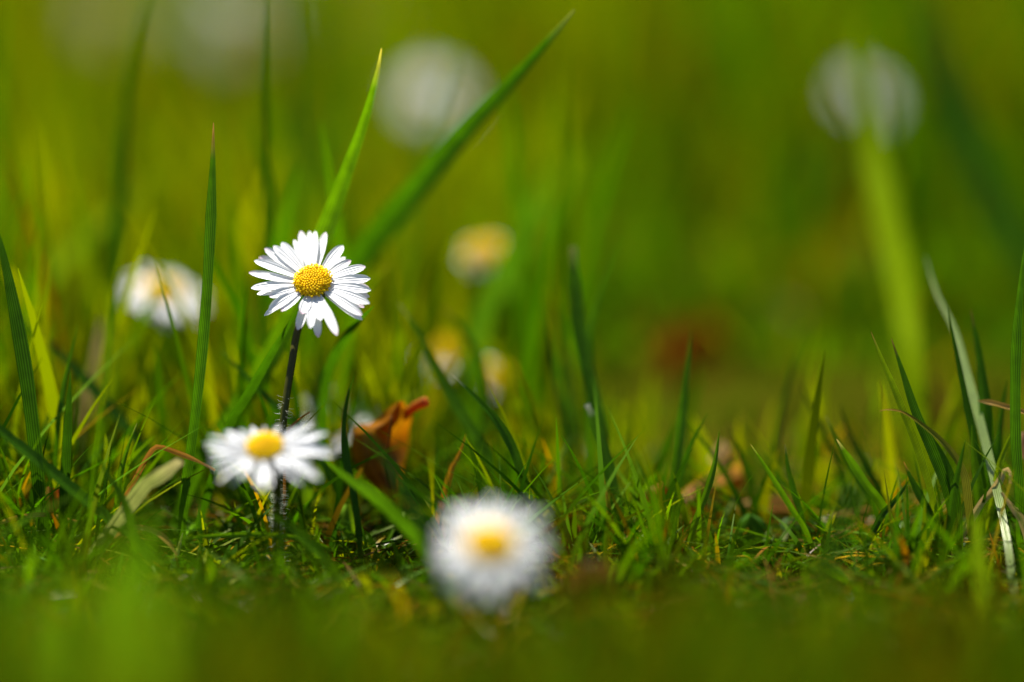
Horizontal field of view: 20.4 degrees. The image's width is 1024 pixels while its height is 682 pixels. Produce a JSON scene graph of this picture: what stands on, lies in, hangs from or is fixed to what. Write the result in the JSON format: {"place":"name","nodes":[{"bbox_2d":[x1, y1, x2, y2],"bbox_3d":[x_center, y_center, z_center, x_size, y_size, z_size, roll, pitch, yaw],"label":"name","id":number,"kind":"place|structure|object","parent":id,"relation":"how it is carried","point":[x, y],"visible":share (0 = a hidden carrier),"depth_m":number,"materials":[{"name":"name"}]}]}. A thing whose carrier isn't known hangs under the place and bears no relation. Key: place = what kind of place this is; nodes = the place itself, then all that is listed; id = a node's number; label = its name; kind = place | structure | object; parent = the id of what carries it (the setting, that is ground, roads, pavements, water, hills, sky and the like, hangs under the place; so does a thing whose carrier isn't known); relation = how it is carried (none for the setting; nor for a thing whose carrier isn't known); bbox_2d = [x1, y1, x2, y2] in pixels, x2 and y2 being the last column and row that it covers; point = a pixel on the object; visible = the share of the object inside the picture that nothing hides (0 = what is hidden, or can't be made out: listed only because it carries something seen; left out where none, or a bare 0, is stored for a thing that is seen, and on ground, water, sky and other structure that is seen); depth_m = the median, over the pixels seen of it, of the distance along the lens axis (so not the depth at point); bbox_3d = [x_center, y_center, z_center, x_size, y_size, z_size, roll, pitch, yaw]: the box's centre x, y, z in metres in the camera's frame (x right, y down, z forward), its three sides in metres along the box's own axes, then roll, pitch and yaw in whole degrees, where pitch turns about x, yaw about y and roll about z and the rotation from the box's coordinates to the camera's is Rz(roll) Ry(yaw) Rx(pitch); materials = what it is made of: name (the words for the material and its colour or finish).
{"place":"outdoors","nodes":[
{"label":"outdoors","id":0,"kind":"place"},
{"bbox_2d":[0,35,1023,540],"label":"straight tall grass","id":1,"kind":"structure","parent":0,"point":[236,297],"depth_m":0.53,"materials":[{"name":"plant"}]},
{"bbox_2d":[0,63,1023,667],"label":"ground","id":2,"kind":"structure","parent":0,"point":[732,383],"depth_m":0.58,"materials":[{"name":"plant"}]},
{"bbox_2d":[0,0,9,264],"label":"grass blade","id":3,"kind":"object","parent":2,"relation":"on","point":[2,56],"depth_m":0.53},
{"bbox_2d":[0,235,46,570],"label":"grass blade","id":4,"kind":"object","parent":2,"relation":"on","point":[23,362],"depth_m":0.47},
{"bbox_2d":[14,522,48,681],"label":"grass blade","id":5,"kind":"object","parent":2,"relation":"on","point":[30,619],"depth_m":0.33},
{"bbox_2d":[50,324,77,537],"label":"grass blade","id":6,"kind":"object","parent":2,"relation":"on","point":[58,423],"depth_m":0.48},
{"bbox_2d":[58,371,71,581],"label":"grass blade","id":7,"kind":"object","parent":2,"relation":"on","point":[66,448],"depth_m":0.47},
{"bbox_2d":[0,425,157,570],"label":"grass blade","id":8,"kind":"object","parent":2,"relation":"on","point":[67,483],"depth_m":0.46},
{"bbox_2d":[1,168,168,351],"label":"grass blade","id":9,"kind":"object","parent":2,"relation":"on","point":[61,259],"depth_m":0.55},
{"bbox_2d":[74,504,101,681],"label":"grass blade","id":10,"kind":"object","parent":2,"relation":"on","point":[91,633],"depth_m":0.34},
{"bbox_2d":[77,317,101,474],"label":"dry blade","id":11,"kind":"object","parent":2,"relation":"on","point":[85,393],"visible":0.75,"depth_m":0.50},
{"bbox_2d":[94,286,112,482],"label":"grass blade","id":12,"kind":"object","parent":2,"relation":"on","point":[107,361],"depth_m":0.49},
{"bbox_2d":[23,319,189,524],"bbox_3d":[-0.069,0.016,0.491,0.035,0.038,0.002,7,16,23],"label":"grass blade","id":13,"kind":"object","parent":2,"relation":"on","point":[93,388],"depth_m":0.49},
{"bbox_2d":[69,0,146,98],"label":"daisy","id":14,"kind":"object","parent":2,"relation":"on","point":[113,9],"visible":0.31,"depth_m":0.85,"materials":[{"name":"white plant"}]},
{"bbox_2d":[99,307,118,469],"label":"grass blade","id":15,"kind":"object","parent":2,"relation":"on","point":[111,388],"depth_m":0.50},
{"bbox_2d":[94,450,142,599],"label":"grass blade","id":16,"kind":"object","parent":2,"relation":"on","point":[127,512],"depth_m":0.46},
{"bbox_2d":[107,424,136,574],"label":"grass blade","id":17,"kind":"object","parent":2,"relation":"on","point":[121,468],"depth_m":0.47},
{"bbox_2d":[72,524,177,569],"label":"dry blade","id":18,"kind":"object","parent":2,"relation":"on","point":[158,533],"visible":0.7,"depth_m":0.47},
{"bbox_2d":[109,0,147,405],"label":"grass blade","id":19,"kind":"object","parent":2,"relation":"on","point":[115,232],"depth_m":0.52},
{"bbox_2d":[108,504,153,661],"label":"grass blade","id":20,"kind":"object","parent":2,"relation":"on","point":[135,551],"depth_m":0.39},
{"bbox_2d":[116,0,149,405],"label":"grass blade","id":21,"kind":"object","parent":2,"relation":"on","point":[124,170],"depth_m":0.52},
{"bbox_2d":[86,459,183,560],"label":"dry blade","id":22,"kind":"object","parent":2,"relation":"on","point":[141,489],"visible":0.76,"depth_m":0.46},
{"bbox_2d":[125,542,146,681],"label":"grass blade","id":23,"kind":"object","parent":2,"relation":"on","point":[135,674],"depth_m":0.33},
{"bbox_2d":[144,517,170,681],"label":"grass blade","id":24,"kind":"object","parent":2,"relation":"on","point":[163,569],"depth_m":0.34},
{"bbox_2d":[105,444,214,552],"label":"dry blade","id":25,"kind":"object","parent":2,"relation":"on","point":[169,450],"visible":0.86,"depth_m":0.47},
{"bbox_2d":[123,268,200,398],"bbox_3d":[-0.066,0.004,0.539,0.017,0.035,0.016,0,15,0],"label":"daisy","id":26,"kind":"object","parent":2,"relation":"on","point":[147,287],"visible":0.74,"depth_m":0.53,"materials":[{"name":"white plant"}]},
{"bbox_2d":[175,123,216,568],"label":"grass blade","id":27,"kind":"object","parent":2,"relation":"on","point":[206,297],"depth_m":0.47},
{"bbox_2d":[170,389,240,554],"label":"grass blade","id":28,"kind":"object","parent":2,"relation":"on","point":[218,425],"depth_m":0.48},
{"bbox_2d":[184,0,277,127],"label":"daisy","id":29,"kind":"object","parent":2,"relation":"on","point":[224,5],"visible":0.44,"depth_m":0.83,"materials":[{"name":"white plant"}]},
{"bbox_2d":[189,306,298,553],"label":"grass blade","id":30,"kind":"object","parent":2,"relation":"on","point":[246,396],"depth_m":0.47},
{"bbox_2d":[177,532,332,551],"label":"grass blade","id":31,"kind":"object","parent":2,"relation":"on","point":[253,534],"depth_m":0.46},
{"bbox_2d":[248,194,276,482],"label":"grass blade","id":32,"kind":"object","parent":2,"relation":"on","point":[256,342],"depth_m":0.52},
{"bbox_2d":[257,0,273,431],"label":"grass blade","id":33,"kind":"object","parent":2,"relation":"on","point":[267,241],"depth_m":0.50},
{"bbox_2d":[205,423,333,579],"bbox_3d":[-0.039,0.029,0.452,0.018,0.032,0.022,-10,18,-34],"label":"daisy","id":34,"kind":"object","parent":2,"relation":"on","point":[266,450],"visible":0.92,"depth_m":0.45,"materials":[{"name":"white plant"}]},
{"bbox_2d":[189,48,381,515],"bbox_3d":[-0.041,-0.007,0.484,0.039,0.087,0.005,0,15,0],"label":"grass blade","id":35,"kind":"object","parent":2,"relation":"on","point":[328,220],"depth_m":0.48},
{"bbox_2d":[221,350,356,548],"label":"grass blade","id":36,"kind":"object","parent":2,"relation":"on","point":[273,403],"depth_m":0.48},
{"bbox_2d":[283,412,309,550],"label":"dry blade","id":37,"kind":"object","parent":2,"relation":"on","point":[284,475],"visible":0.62,"depth_m":0.47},
{"bbox_2d":[291,0,303,241],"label":"grass blade","id":38,"kind":"object","parent":2,"relation":"on","point":[297,158],"depth_m":0.55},
{"bbox_2d":[289,476,312,503],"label":"ground leaf","id":39,"kind":"object","parent":2,"relation":"on","point":[307,492],"visible":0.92,"depth_m":0.48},
{"bbox_2d":[267,512,350,600],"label":"grass blade","id":40,"kind":"object","parent":2,"relation":"on","point":[321,554],"depth_m":0.46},
{"bbox_2d":[249,231,370,564],"bbox_3d":[-0.033,0.011,0.473,0.020,0.056,0.021,-5,16,-20],"label":"daisy","id":41,"kind":"object","parent":2,"relation":"on","point":[335,279],"visible":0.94,"depth_m":0.47,"materials":[{"name":"white plant"}]},
{"bbox_2d":[313,353,331,517],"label":"grass blade","id":42,"kind":"object","parent":2,"relation":"on","point":[318,375],"depth_m":0.50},
{"bbox_2d":[307,92,351,253],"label":"grass blade","id":43,"kind":"object","parent":2,"relation":"on","point":[321,148],"depth_m":0.57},
{"bbox_2d":[293,389,379,456],"bbox_3d":[-0.032,0.020,0.511,0.018,0.020,0.017,-6,16,-22],"label":"daisy","id":44,"kind":"object","parent":2,"relation":"on","point":[338,433],"visible":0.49,"depth_m":0.51,"materials":[{"name":"white plant"}]},
{"bbox_2d":[317,306,373,517],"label":"grass blade","id":45,"kind":"object","parent":2,"relation":"on","point":[329,370],"depth_m":0.49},
{"bbox_2d":[313,573,378,681],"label":"grass blade","id":46,"kind":"object","parent":2,"relation":"on","point":[342,623],"depth_m":0.39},
{"bbox_2d":[339,504,355,539],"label":"ground leaf","id":47,"kind":"object","parent":2,"relation":"on","point":[347,512],"visible":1,"depth_m":0.48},
{"bbox_2d":[341,376,363,581],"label":"grass blade","id":48,"kind":"object","parent":2,"relation":"on","point":[352,489],"depth_m":0.47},
{"bbox_2d":[305,0,405,237],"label":"grass blade","id":49,"kind":"object","parent":2,"relation":"on","point":[334,140],"depth_m":0.58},
{"bbox_2d":[331,264,389,456],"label":"grass blade","id":50,"kind":"object","parent":2,"relation":"on","point":[344,370],"depth_m":0.50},
{"bbox_2d":[323,458,471,625],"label":"grass blade","id":51,"kind":"object","parent":2,"relation":"on","point":[397,516],"depth_m":0.45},
{"bbox_2d":[356,421,455,636],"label":"grass blade","id":52,"kind":"object","parent":2,"relation":"on","point":[419,518],"depth_m":0.44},
{"bbox_2d":[280,10,574,398],"bbox_3d":[-0.018,-0.016,0.507,0.066,0.092,0.004,8,17,28],"label":"grass blade","id":53,"kind":"object","parent":2,"relation":"on","point":[379,233],"depth_m":0.50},
{"bbox_2d":[392,15,468,372],"bbox_3d":[-0.017,-0.021,0.546,0.002,0.081,0.024,13,20,40],"label":"grass blade","id":54,"kind":"object","parent":2,"relation":"on","point":[409,239],"depth_m":0.54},
{"bbox_2d":[402,65,467,154],"bbox_3d":[-0.019,-0.044,0.699,0.016,0.046,0.012,0,15,0],"label":"daisy","id":55,"kind":"object","parent":2,"relation":"on","point":[428,95],"visible":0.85,"depth_m":0.69,"materials":[{"name":"white plant"}]},
{"bbox_2d":[422,338,465,408],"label":"daisy","id":56,"kind":"object","parent":2,"relation":"on","point":[445,357],"visible":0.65,"depth_m":0.55,"materials":[{"name":"yellow plant"}]},
{"bbox_2d":[426,434,465,563],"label":"dry blade","id":57,"kind":"object","parent":2,"relation":"on","point":[452,466],"visible":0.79,"depth_m":0.47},
{"bbox_2d":[398,303,528,561],"bbox_3d":[-0.008,0.015,0.486,0.029,0.041,0.002,11,19,36],"label":"grass blade","id":58,"kind":"object","parent":2,"relation":"on","point":[456,404],"depth_m":0.49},
{"bbox_2d":[443,308,487,507],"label":"grass blade","id":59,"kind":"object","parent":2,"relation":"on","point":[481,367],"depth_m":0.50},
{"bbox_2d":[461,238,502,291],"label":"daisy","id":60,"kind":"object","parent":2,"relation":"on","point":[491,248],"visible":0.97,"depth_m":0.55,"materials":[{"name":"yellow plant"}]},
{"bbox_2d":[437,499,548,667],"bbox_3d":[-0.003,0.040,0.414,0.016,0.031,0.016,0,15,0],"label":"daisy","id":61,"kind":"object","parent":2,"relation":"on","point":[490,544],"visible":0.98,"depth_m":0.41,"materials":[{"name":"white plant"}]},
{"bbox_2d":[453,375,542,563],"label":"grass blade","id":62,"kind":"object","parent":2,"relation":"on","point":[502,428],"depth_m":0.47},
{"bbox_2d":[485,360,513,443],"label":"daisy","id":63,"kind":"object","parent":2,"relation":"on","point":[494,379],"visible":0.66,"depth_m":0.54,"materials":[{"name":"yellow plant"}]},
{"bbox_2d":[458,155,556,491],"bbox_3d":[-0.003,-0.003,0.530,0.008,0.054,0.058,4,16,16],"label":"grass blade","id":64,"kind":"object","parent":2,"relation":"on","point":[487,302],"depth_m":0.53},
{"bbox_2d":[0,0,1023,400],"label":"grass","id":65,"kind":"structure","parent":2,"relation":"on","point":[780,144],"depth_m":0.74,"materials":[{"name":"plant"}]},
{"bbox_2d":[0,466,1023,681],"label":"foreground grass","id":66,"kind":"structure","parent":2,"relation":"on","point":[717,637],"depth_m":0.34,"materials":[{"name":"plant"}]},
{"bbox_2d":[0,323,1023,644],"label":"short grass","id":67,"kind":"structure","parent":2,"relation":"on","point":[14,497],"depth_m":0.47,"materials":[{"name":"plant"}]},
{"bbox_2d":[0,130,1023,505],"bbox_3d":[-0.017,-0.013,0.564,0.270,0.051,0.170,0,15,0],"label":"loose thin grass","id":68,"kind":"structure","parent":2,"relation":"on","point":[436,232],"depth_m":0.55,"materials":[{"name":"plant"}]},
{"bbox_2d":[0,437,1023,680],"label":"moss","id":69,"kind":"object","parent":2,"relation":"on","point":[392,532],"visible":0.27,"depth_m":0.47,"materials":[{"name":"green plant"}]},
{"bbox_2d":[351,396,428,507],"bbox_3d":[-0.022,0.018,0.483,0.013,0.019,0.010,12,19,38],"label":"dead leaf","id":70,"kind":"object","parent":69,"relation":"on","point":[394,421],"visible":0.91,"depth_m":0.48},
{"bbox_2d":[709,441,739,469],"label":"dead leaf","id":71,"kind":"object","parent":69,"relation":"on","point":[725,450],"visible":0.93,"depth_m":0.50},
{"bbox_2d":[0,423,1023,666],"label":"thatch","id":72,"kind":"object","parent":2,"relation":"on","point":[468,611],"visible":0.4,"depth_m":0.47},
{"bbox_2d":[485,143,596,363],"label":"grass blade","id":73,"kind":"object","parent":2,"relation":"on","point":[508,291],"depth_m":0.56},
{"bbox_2d":[543,304,573,501],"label":"grass blade","id":74,"kind":"object","parent":2,"relation":"on","point":[561,412],"depth_m":0.49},
{"bbox_2d":[550,286,578,488],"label":"grass blade","id":75,"kind":"object","parent":2,"relation":"on","point":[570,402],"depth_m":0.50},
{"bbox_2d":[150,197,1023,423],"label":"background grass","id":76,"kind":"structure","parent":2,"relation":"on","point":[738,287],"depth_m":0.62,"materials":[{"name":"plant"}]},
{"bbox_2d":[568,246,608,494],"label":"grass blade","id":77,"kind":"object","parent":2,"relation":"on","point":[580,331],"depth_m":0.49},
{"bbox_2d":[572,559,614,610],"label":"dead leaf","id":78,"kind":"object","parent":2,"relation":"on","point":[586,568],"visible":0.47,"depth_m":0.43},
{"bbox_2d":[584,236,621,529],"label":"grass blade","id":79,"kind":"object","parent":2,"relation":"on","point":[589,453],"depth_m":0.49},
{"bbox_2d":[584,403,623,557],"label":"grass blade","id":80,"kind":"object","parent":2,"relation":"on","point":[607,459],"depth_m":0.48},
{"bbox_2d":[667,330,691,519],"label":"grass blade","id":81,"kind":"object","parent":2,"relation":"on","point":[679,436],"depth_m":0.48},
{"bbox_2d":[671,413,707,537],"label":"grass blade","id":82,"kind":"object","parent":2,"relation":"on","point":[683,471],"depth_m":0.48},
{"bbox_2d":[661,314,721,378],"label":"dead leaf","id":83,"kind":"object","parent":2,"relation":"on","point":[705,339],"visible":0.88,"depth_m":0.60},
{"bbox_2d":[684,431,719,563],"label":"grass blade","id":84,"kind":"object","parent":2,"relation":"on","point":[707,489],"depth_m":0.47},
{"bbox_2d":[680,468,742,514],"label":"dead leaf","id":85,"kind":"object","parent":2,"relation":"on","point":[737,481],"visible":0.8,"depth_m":0.49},
{"bbox_2d":[746,574,778,640],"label":"grass blade","id":86,"kind":"object","parent":2,"relation":"on","point":[768,597],"depth_m":0.38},
{"bbox_2d":[737,497,794,525],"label":"dead leaf","id":87,"kind":"object","parent":2,"relation":"on","point":[783,514],"visible":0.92,"depth_m":0.49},
{"bbox_2d":[751,445,816,552],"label":"grass blade","id":88,"kind":"object","parent":2,"relation":"on","point":[785,498],"depth_m":0.47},
{"bbox_2d":[770,335,804,495],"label":"grass blade","id":89,"kind":"object","parent":2,"relation":"on","point":[778,428],"depth_m":0.49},
{"bbox_2d":[785,446,808,554],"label":"grass blade","id":90,"kind":"object","parent":2,"relation":"on","point":[797,503],"depth_m":0.47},
{"bbox_2d":[781,518,825,545],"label":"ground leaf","id":91,"kind":"object","parent":2,"relation":"on","point":[796,525],"visible":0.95,"depth_m":0.48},
{"bbox_2d":[799,382,858,528],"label":"grass blade","id":92,"kind":"object","parent":2,"relation":"on","point":[840,468],"depth_m":0.49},
{"bbox_2d":[811,450,865,623],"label":"grass blade","id":93,"kind":"object","parent":2,"relation":"on","point":[834,541],"depth_m":0.43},
{"bbox_2d":[819,56,859,147],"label":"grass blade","id":94,"kind":"object","parent":2,"relation":"on","point":[853,123],"depth_m":0.56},
{"bbox_2d":[825,415,888,545],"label":"grass blade","id":95,"kind":"object","parent":2,"relation":"on","point":[875,509],"depth_m":0.48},
{"bbox_2d":[839,74,892,244],"bbox_3d":[0.087,-0.043,0.698,0.012,0.045,0.015,10,18,33],"label":"daisy","id":96,"kind":"object","parent":2,"relation":"on","point":[850,90],"visible":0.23,"depth_m":0.69,"materials":[{"name":"white plant"}]},
{"bbox_2d":[840,406,891,513],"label":"grass blade","id":97,"kind":"object","parent":2,"relation":"on","point":[871,475],"depth_m":0.48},
{"bbox_2d":[837,440,914,574],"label":"grass blade","id":98,"kind":"object","parent":2,"relation":"on","point":[873,493],"depth_m":0.47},
{"bbox_2d":[851,481,908,574],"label":"grass blade","id":99,"kind":"object","parent":2,"relation":"on","point":[884,512],"depth_m":0.47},
{"bbox_2d":[853,20,928,497],"bbox_3d":[0.071,-0.015,0.532,0.008,0.077,0.086,0,15,0],"label":"grass blade","id":100,"kind":"object","parent":2,"relation":"on","point":[897,268],"depth_m":0.53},
{"bbox_2d":[881,51,908,249],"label":"grass blade","id":101,"kind":"object","parent":2,"relation":"on","point":[898,191],"depth_m":0.56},
{"bbox_2d":[871,332,940,527],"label":"grass blade","id":102,"kind":"object","parent":2,"relation":"on","point":[916,446],"depth_m":0.47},
{"bbox_2d":[891,339,957,519],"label":"grass blade","id":103,"kind":"object","parent":2,"relation":"on","point":[933,454],"depth_m":0.47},
{"bbox_2d":[880,409,973,572],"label":"dry blade","id":104,"kind":"object","parent":2,"relation":"on","point":[966,485],"visible":0.7,"depth_m":0.47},
{"bbox_2d":[904,462,950,573],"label":"grass blade","id":105,"kind":"object","parent":2,"relation":"on","point":[919,494],"depth_m":0.47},
{"bbox_2d":[931,435,962,565],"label":"grass blade","id":106,"kind":"object","parent":2,"relation":"on","point":[949,472],"depth_m":0.47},
{"bbox_2d":[945,440,965,552],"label":"grass blade","id":107,"kind":"object","parent":2,"relation":"on","point":[953,493],"depth_m":0.47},
{"bbox_2d":[918,0,1023,272],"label":"grass blade","id":108,"kind":"object","parent":2,"relation":"on","point":[1000,213],"depth_m":0.58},
{"bbox_2d":[947,307,994,575],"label":"grass blade","id":109,"kind":"object","parent":2,"relation":"on","point":[969,416],"depth_m":0.47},
{"bbox_2d":[925,256,1017,609],"bbox_3d":[0.077,0.015,0.475,0.010,0.048,0.051,0,15,0],"label":"grass blade","id":110,"kind":"object","parent":2,"relation":"on","point":[979,420],"depth_m":0.48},
{"bbox_2d":[971,425,985,545],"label":"grass blade","id":111,"kind":"object","parent":2,"relation":"on","point":[978,487],"depth_m":0.47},
{"bbox_2d":[972,512,988,610],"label":"grass blade","id":112,"kind":"object","parent":2,"relation":"on","point":[980,566],"depth_m":0.44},
{"bbox_2d":[971,311,993,559],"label":"grass blade","id":113,"kind":"object","parent":2,"relation":"on","point":[984,394],"depth_m":0.48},
{"bbox_2d":[963,467,1011,538],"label":"dry blade","id":114,"kind":"object","parent":2,"relation":"on","point":[978,507],"visible":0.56,"depth_m":0.47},
{"bbox_2d":[984,435,1009,550],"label":"grass blade","id":115,"kind":"object","parent":2,"relation":"on","point":[999,464],"depth_m":0.47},
{"bbox_2d":[993,379,1007,536],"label":"grass blade","id":116,"kind":"object","parent":2,"relation":"on","point":[997,446],"depth_m":0.48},
{"bbox_2d":[1000,492,1023,537],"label":"dry blade","id":117,"kind":"object","parent":2,"relation":"on","point":[1012,509],"visible":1,"depth_m":0.47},
{"bbox_2d":[1010,250,1023,568],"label":"grass blade","id":118,"kind":"object","parent":2,"relation":"on","point":[1015,395],"depth_m":0.47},
{"bbox_2d":[0,489,1023,681],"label":"grass below the lens","id":119,"kind":"structure","parent":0,"point":[1004,637],"depth_m":0.37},
{"bbox_2d":[4,0,1023,117],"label":"tall background grass","id":120,"kind":"structure","parent":0,"point":[544,18],"depth_m":0.87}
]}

